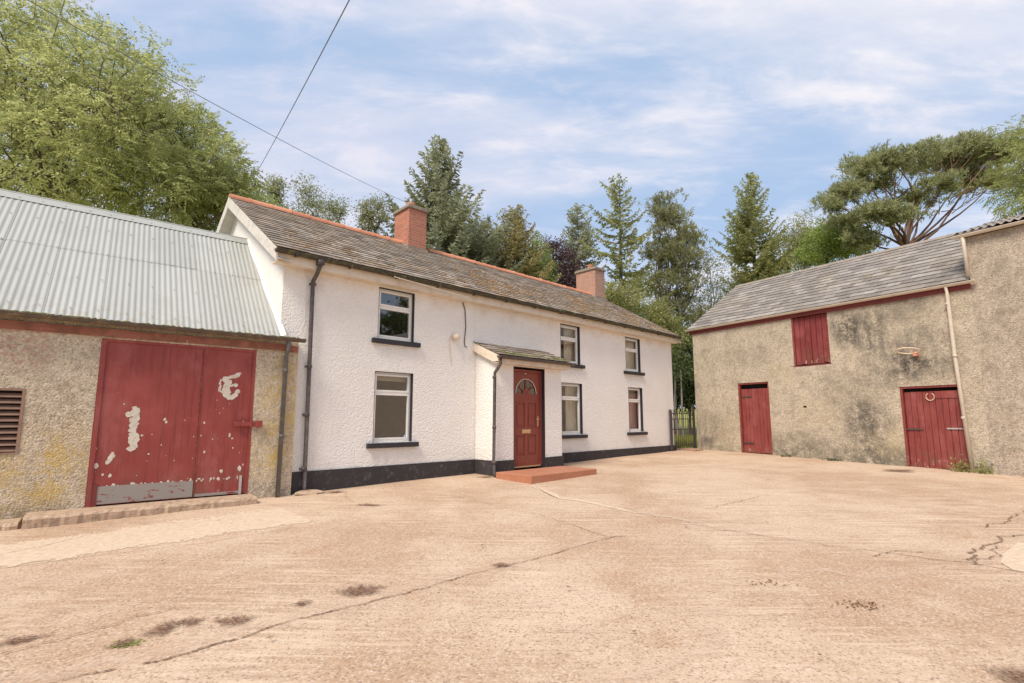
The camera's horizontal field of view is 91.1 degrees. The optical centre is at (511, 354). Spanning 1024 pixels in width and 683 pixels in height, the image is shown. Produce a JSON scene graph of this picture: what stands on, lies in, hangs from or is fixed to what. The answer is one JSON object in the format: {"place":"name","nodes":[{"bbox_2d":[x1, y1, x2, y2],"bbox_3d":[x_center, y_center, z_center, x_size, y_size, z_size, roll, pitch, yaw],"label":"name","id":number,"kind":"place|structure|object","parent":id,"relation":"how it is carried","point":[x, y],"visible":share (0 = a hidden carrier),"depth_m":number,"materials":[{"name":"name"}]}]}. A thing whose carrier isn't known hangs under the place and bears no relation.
{"place":"outdoors","nodes":[
{"label":"outdoors","id":0,"kind":"place"},
{"bbox_2d":[256,0,349,172],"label":"overhead cable","id":1,"kind":"object","parent":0,"point":[310,73],"visible":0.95,"depth_m":9.94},
{"bbox_2d":[0,448,1023,682],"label":"yard","id":2,"kind":"structure","parent":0,"point":[642,568],"depth_m":4.32,"materials":[{"name":"beige concrete"}]},
{"bbox_2d":[0,518,21,530],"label":"kerb stone","id":3,"kind":"object","parent":2,"relation":"on","point":[10,524],"visible":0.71,"depth_m":6.08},
{"bbox_2d":[109,638,145,647],"bbox_3d":[-2.431,1.823,3.166,0.215,0.017,0.132,0,-7,0],"label":"moss tuft","id":4,"kind":"object","parent":2,"relation":"on","point":[130,643],"visible":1,"depth_m":3.16,"materials":[{"name":"green plant"}]},
{"bbox_2d":[21,494,256,529],"bbox_3d":[-5.062,2.255,7.051,2.600,0.303,0.506,6,-9,-39],"label":"threshold stone","id":5,"kind":"object","parent":2,"relation":"on","point":[42,519],"visible":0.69,"depth_m":6.77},
{"bbox_2d":[0,189,306,519],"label":"shed","id":6,"kind":"structure","parent":2,"relation":"on","point":[143,360],"depth_m":7.58,"materials":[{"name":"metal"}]},
{"bbox_2d":[90,341,203,506],"bbox_3d":[-5.321,0.997,7.370,1.236,2.320,0.056,6,-9,-39],"label":"door","id":7,"kind":"structure","parent":6,"relation":"in","point":[146,444],"depth_m":7.34,"materials":[{"name":"red paint"}]},
{"bbox_2d":[192,349,262,496],"bbox_3d":[-4.471,1.068,8.003,0.885,2.300,0.135,6,-9,-39],"label":"door","id":8,"kind":"structure","parent":6,"relation":"in","point":[224,424],"depth_m":7.96,"materials":[{"name":"red paint"}]},
{"bbox_2d":[496,466,596,483],"bbox_3d":[0.777,2.672,10.893,2.119,0.295,1.025,7,-10,-43],"label":"doorstep","id":9,"kind":"object","parent":2,"relation":"on","point":[538,475],"visible":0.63,"depth_m":10.49,"materials":[{"name":"concrete"}]},
{"bbox_2d":[678,448,703,450],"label":"paving slab","id":10,"kind":"structure","parent":2,"relation":"on","point":[691,449],"depth_m":17.51,"materials":[{"name":"beige concrete"}]},
{"bbox_2d":[745,579,797,585],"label":"dead leaves","id":11,"kind":"object","parent":2,"relation":"on","point":[766,582],"visible":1,"depth_m":4.32,"materials":[{"name":"brown plant"}]},
{"bbox_2d":[831,599,884,609],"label":"dead leaves","id":12,"kind":"object","parent":2,"relation":"on","point":[870,603],"visible":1,"depth_m":3.84,"materials":[{"name":"brown plant"}]},
{"bbox_2d":[948,454,970,472],"bbox_3d":[10.764,2.612,11.988,0.608,0.436,0.505,0,-7,0],"label":"weed","id":13,"kind":"object","parent":2,"relation":"on","point":[961,468],"visible":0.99,"depth_m":11.97,"materials":[{"name":"green plant"}]},
{"bbox_2d":[971,459,1001,474],"bbox_3d":[10.944,2.560,11.645,0.486,0.465,0.500,-2,-8,18],"label":"weed","id":14,"kind":"object","parent":2,"relation":"on","point":[980,469],"visible":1,"depth_m":11.62,"materials":[{"name":"green plant"}]},
{"bbox_2d":[951,214,1023,476],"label":"tall barn","id":15,"kind":"structure","parent":2,"relation":"on","point":[993,256],"depth_m":11.63,"materials":[{"name":"beige"}]},
{"bbox_2d":[0,0,1023,407],"label":"sky","id":16,"kind":"structure","parent":0,"point":[544,102],"materials":[{"name":"blue"}]},
{"bbox_2d":[674,408,696,434],"bbox_3d":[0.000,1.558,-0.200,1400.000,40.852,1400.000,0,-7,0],"label":"ground","id":17,"kind":"structure","parent":0,"point":[685,427],"depth_m":46.68,"materials":[{"name":"green plant"}]},
{"bbox_2d":[0,0,213,220],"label":"ash tree","id":18,"kind":"object","parent":17,"relation":"on","point":[55,110],"visible":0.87,"depth_m":16.72,"materials":[{"name":"green plant"}]},
{"bbox_2d":[72,70,278,231],"bbox_3d":[-12.969,-3.837,19.406,6.608,15.057,8.120,7,-10,-44],"label":"ash tree","id":19,"kind":"object","parent":17,"relation":"on","point":[195,204],"visible":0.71,"depth_m":18.88,"materials":[{"name":"green plant"}]},
{"bbox_2d":[221,190,293,216],"bbox_3d":[-12.532,-2.116,23.419,4.207,12.470,2.949,2,-8,-18],"label":"hedgerow bush","id":20,"kind":"object","parent":17,"relation":"on","point":[271,202],"depth_m":23.90,"materials":[{"name":"green plant"}]},
{"bbox_2d":[260,170,296,210],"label":"young tree","id":21,"kind":"object","parent":17,"relation":"on","point":[274,182],"visible":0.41,"depth_m":25.08,"materials":[{"name":"green plant"}]},
{"bbox_2d":[286,170,329,218],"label":"young tree","id":22,"kind":"object","parent":17,"relation":"on","point":[307,192],"visible":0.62,"depth_m":26.16,"materials":[{"name":"green plant"}]},
{"bbox_2d":[313,188,354,224],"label":"young tree","id":23,"kind":"object","parent":17,"relation":"on","point":[334,212],"visible":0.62,"depth_m":26.03,"materials":[{"name":"green plant"}]},
{"bbox_2d":[350,191,393,233],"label":"young tree","id":24,"kind":"object","parent":17,"relation":"on","point":[368,215],"visible":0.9,"depth_m":27.01,"materials":[{"name":"green plant"}]},
{"bbox_2d":[216,194,681,495],"bbox_3d":[-1.127,-0.258,15.340,13.770,8.040,7.621,7,-10,-43],"label":"farmhouse","id":25,"kind":"object","parent":17,"relation":"on","point":[417,360],"visible":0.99,"depth_m":11.26,"materials":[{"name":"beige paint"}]},
{"bbox_2d":[28,0,406,202],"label":"overhead cable","id":26,"kind":"object","parent":25,"relation":"attached to","point":[184,87],"visible":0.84,"depth_m":11.32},
{"bbox_2d":[366,371,418,448],"bbox_3d":[-2.442,1.119,10.141,1.130,1.495,0.365,7,-10,-43],"label":"window","id":27,"kind":"structure","parent":25,"relation":"in","point":[391,376],"depth_m":10.22,"materials":[{"name":"white plastic"}]},
{"bbox_2d":[371,287,420,347],"bbox_3d":[-2.390,-0.746,10.339,1.090,1.145,0.235,7,-10,-43],"label":"window","id":28,"kind":"structure","parent":25,"relation":"in","point":[382,339],"depth_m":10.41,"materials":[{"name":"white plastic"}]},
{"bbox_2d":[514,369,541,467],"bbox_3d":[0.340,1.494,11.786,1.030,2.260,0.105,7,-10,-43],"label":"front door","id":29,"kind":"structure","parent":25,"relation":"in","point":[527,407],"depth_m":11.83,"materials":[{"name":"red paint"}]},
{"bbox_2d":[560,323,584,368],"bbox_3d":[1.568,-0.212,14.142,1.100,1.195,0.370,7,-10,-43],"label":"window","id":30,"kind":"structure","parent":25,"relation":"in","point":[571,338],"depth_m":14.38,"materials":[{"name":"white plastic"}]},
{"bbox_2d":[561,382,587,438],"bbox_3d":[1.597,1.567,13.941,1.140,1.515,0.370,7,-10,-43],"label":"window","id":31,"kind":"structure","parent":25,"relation":"in","point":[573,391],"depth_m":14.19,"materials":[{"name":"white plastic"}]},
{"bbox_2d":[624,337,644,375],"bbox_3d":[3.819,0.083,16.283,1.100,1.195,0.415,7,-10,-43],"label":"window","id":32,"kind":"structure","parent":25,"relation":"in","point":[629,350],"depth_m":16.50,"materials":[{"name":"white plastic"}]},
{"bbox_2d":[627,387,647,434],"bbox_3d":[3.869,1.830,16.109,1.060,1.505,0.415,7,-10,-43],"label":"window","id":33,"kind":"structure","parent":25,"relation":"in","point":[633,430],"depth_m":16.33,"materials":[{"name":"white plastic"}]},
{"bbox_2d":[374,134,527,271],"bbox_3d":[-3.417,-4.051,27.232,10.376,17.154,9.599,0,-7,0],"label":"spruce tree","id":34,"kind":"object","parent":17,"relation":"on","point":[447,225],"visible":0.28,"depth_m":27.14,"materials":[{"name":"green plant"}]},
{"bbox_2d":[464,214,522,267],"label":"bushy tree","id":35,"kind":"object","parent":17,"relation":"on","point":[475,226],"visible":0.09,"depth_m":29.44,"materials":[{"name":"green plant"}]},
{"bbox_2d":[479,204,560,282],"bbox_3d":[0.234,-2.168,29.146,5.509,13.846,5.466,5,-9,-32],"label":"golden conifer","id":36,"kind":"object","parent":17,"relation":"on","point":[518,236],"visible":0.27,"depth_m":29.17,"materials":[{"name":"green plant"}]},
{"bbox_2d":[516,229,560,283],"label":"bushy tree","id":37,"kind":"object","parent":17,"relation":"on","point":[544,259],"visible":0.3,"depth_m":30.58,"materials":[{"name":"green plant"}]},
{"bbox_2d":[538,233,586,288],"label":"copper beech","id":38,"kind":"object","parent":17,"relation":"on","point":[563,258],"visible":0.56,"depth_m":31.63,"materials":[{"name":"purple plant"}]},
{"bbox_2d":[553,202,606,282],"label":"pine tree","id":39,"kind":"object","parent":17,"relation":"on","point":[574,219],"visible":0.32,"depth_m":34.03,"materials":[{"name":"green plant"}]},
{"bbox_2d":[579,172,675,316],"bbox_3d":[6.654,-3.107,31.231,6.551,16.253,4.912,-2,-8,13],"label":"larch tree","id":40,"kind":"object","parent":17,"relation":"on","point":[620,266],"visible":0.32,"depth_m":31.05,"materials":[{"name":"green plant"}]},
{"bbox_2d":[605,273,692,361],"bbox_3d":[7.072,0.114,27.192,6.495,8.996,4.024,0,-7,0],"label":"bushy tree","id":41,"kind":"object","parent":17,"relation":"on","point":[615,294],"visible":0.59,"depth_m":27.00,"materials":[{"name":"leaves"},{"name":"bark"}]},
{"bbox_2d":[633,186,712,433],"bbox_3d":[9.808,-2.685,30.556,5.590,15.323,4.336,0,-7,0],"label":"pine tree","id":42,"kind":"object","parent":17,"relation":"on","point":[671,249],"visible":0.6,"depth_m":30.62,"materials":[{"name":"green plant"}]},
{"bbox_2d":[669,405,695,450],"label":"garden gate","id":43,"kind":"structure","parent":17,"relation":"on","point":[672,429],"depth_m":17.76,"materials":[{"name":"metal"}]},
{"bbox_2d":[672,341,693,436],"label":"bare tree","id":44,"kind":"object","parent":17,"relation":"on","point":[680,375],"visible":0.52,"depth_m":24.85,"materials":[{"name":"green plant"}]},
{"bbox_2d":[672,333,693,434],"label":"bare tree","id":45,"kind":"object","parent":17,"relation":"on","point":[675,405],"visible":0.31,"depth_m":25.76,"materials":[{"name":"green plant"}]},
{"bbox_2d":[671,314,698,434],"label":"tree","id":46,"kind":"object","parent":17,"relation":"on","point":[688,393],"visible":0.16,"depth_m":28.52,"materials":[{"name":"green plant"}]},
{"bbox_2d":[682,246,741,327],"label":"birch tree","id":47,"kind":"object","parent":17,"relation":"on","point":[711,283],"visible":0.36,"depth_m":31.51,"materials":[{"name":"green plant"}]},
{"bbox_2d":[709,172,796,294],"bbox_3d":[15.430,-3.342,31.779,5.859,16.891,6.592,3,-8,-20],"label":"spruce tree","id":48,"kind":"object","parent":17,"relation":"on","point":[743,236],"visible":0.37,"depth_m":31.50,"materials":[{"name":"green plant"}]},
{"bbox_2d":[741,209,836,282],"bbox_3d":[17.247,-2.031,30.617,6.328,14.081,4.864,0,-7,0],"label":"bushy tree","id":49,"kind":"object","parent":17,"relation":"on","point":[787,242],"visible":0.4,"depth_m":30.68,"materials":[{"name":"leaves"},{"name":"bark"}]},
{"bbox_2d":[785,211,890,267],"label":"sycamore tree","id":50,"kind":"object","parent":17,"relation":"on","point":[826,244],"visible":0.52,"depth_m":26.70,"materials":[{"name":"green plant"}]},
{"bbox_2d":[685,226,992,473],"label":"stone barn","id":51,"kind":"structure","parent":17,"relation":"on","point":[811,363],"depth_m":14.48,"materials":[{"name":"beige"}]},
{"bbox_2d":[741,388,771,453],"bbox_3d":[8.064,2.186,16.561,0.062,2.104,0.970,5,-9,-33],"label":"plank door","id":52,"kind":"structure","parent":51,"relation":"in","point":[755,406],"depth_m":16.56,"materials":[{"name":"red paint"}]},
{"bbox_2d":[794,316,812,364],"bbox_3d":[8.954,-0.409,15.445,0.056,1.472,0.480,5,-9,-33],"label":"loft door","id":53,"kind":"structure","parent":51,"relation":"in","point":[803,343],"depth_m":15.44,"materials":[{"name":"paint"}]},
{"bbox_2d":[810,313,829,363],"bbox_3d":[9.230,-0.462,15.059,0.034,1.471,0.470,5,-9,-33],"label":"loft door","id":54,"kind":"structure","parent":51,"relation":"in","point":[818,329],"depth_m":15.05,"materials":[{"name":"paint"}]},
{"bbox_2d":[895,347,920,355],"bbox_3d":[10.139,-0.057,12.859,0.528,0.189,0.541,-4,-8,28],"label":"basketball hoop","id":55,"kind":"object","parent":51,"relation":"attached to","point":[915,353],"visible":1,"depth_m":12.89,"materials":[{"name":"metal"}]},
{"bbox_2d":[904,390,968,470],"bbox_3d":[10.613,1.926,12.626,0.074,1.987,1.194,5,-9,-33],"label":"plank door","id":56,"kind":"structure","parent":51,"relation":"in","point":[925,425],"depth_m":12.61,"materials":[{"name":"red paint"}]},
{"bbox_2d":[807,126,1023,255],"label":"scots pine","id":57,"kind":"object","parent":17,"relation":"on","point":[952,156],"visible":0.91,"depth_m":24.90,"materials":[{"name":"green plant"}]},
{"bbox_2d":[976,113,1023,220],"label":"ash tree","id":58,"kind":"object","parent":17,"relation":"on","point":[1018,166],"visible":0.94,"depth_m":22.68,"materials":[{"name":"green plant"}]},
{"bbox_2d":[675,434,697,447],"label":"grass","id":59,"kind":"structure","parent":0,"point":[690,437],"depth_m":21.44,"materials":[{"name":"green plant"}]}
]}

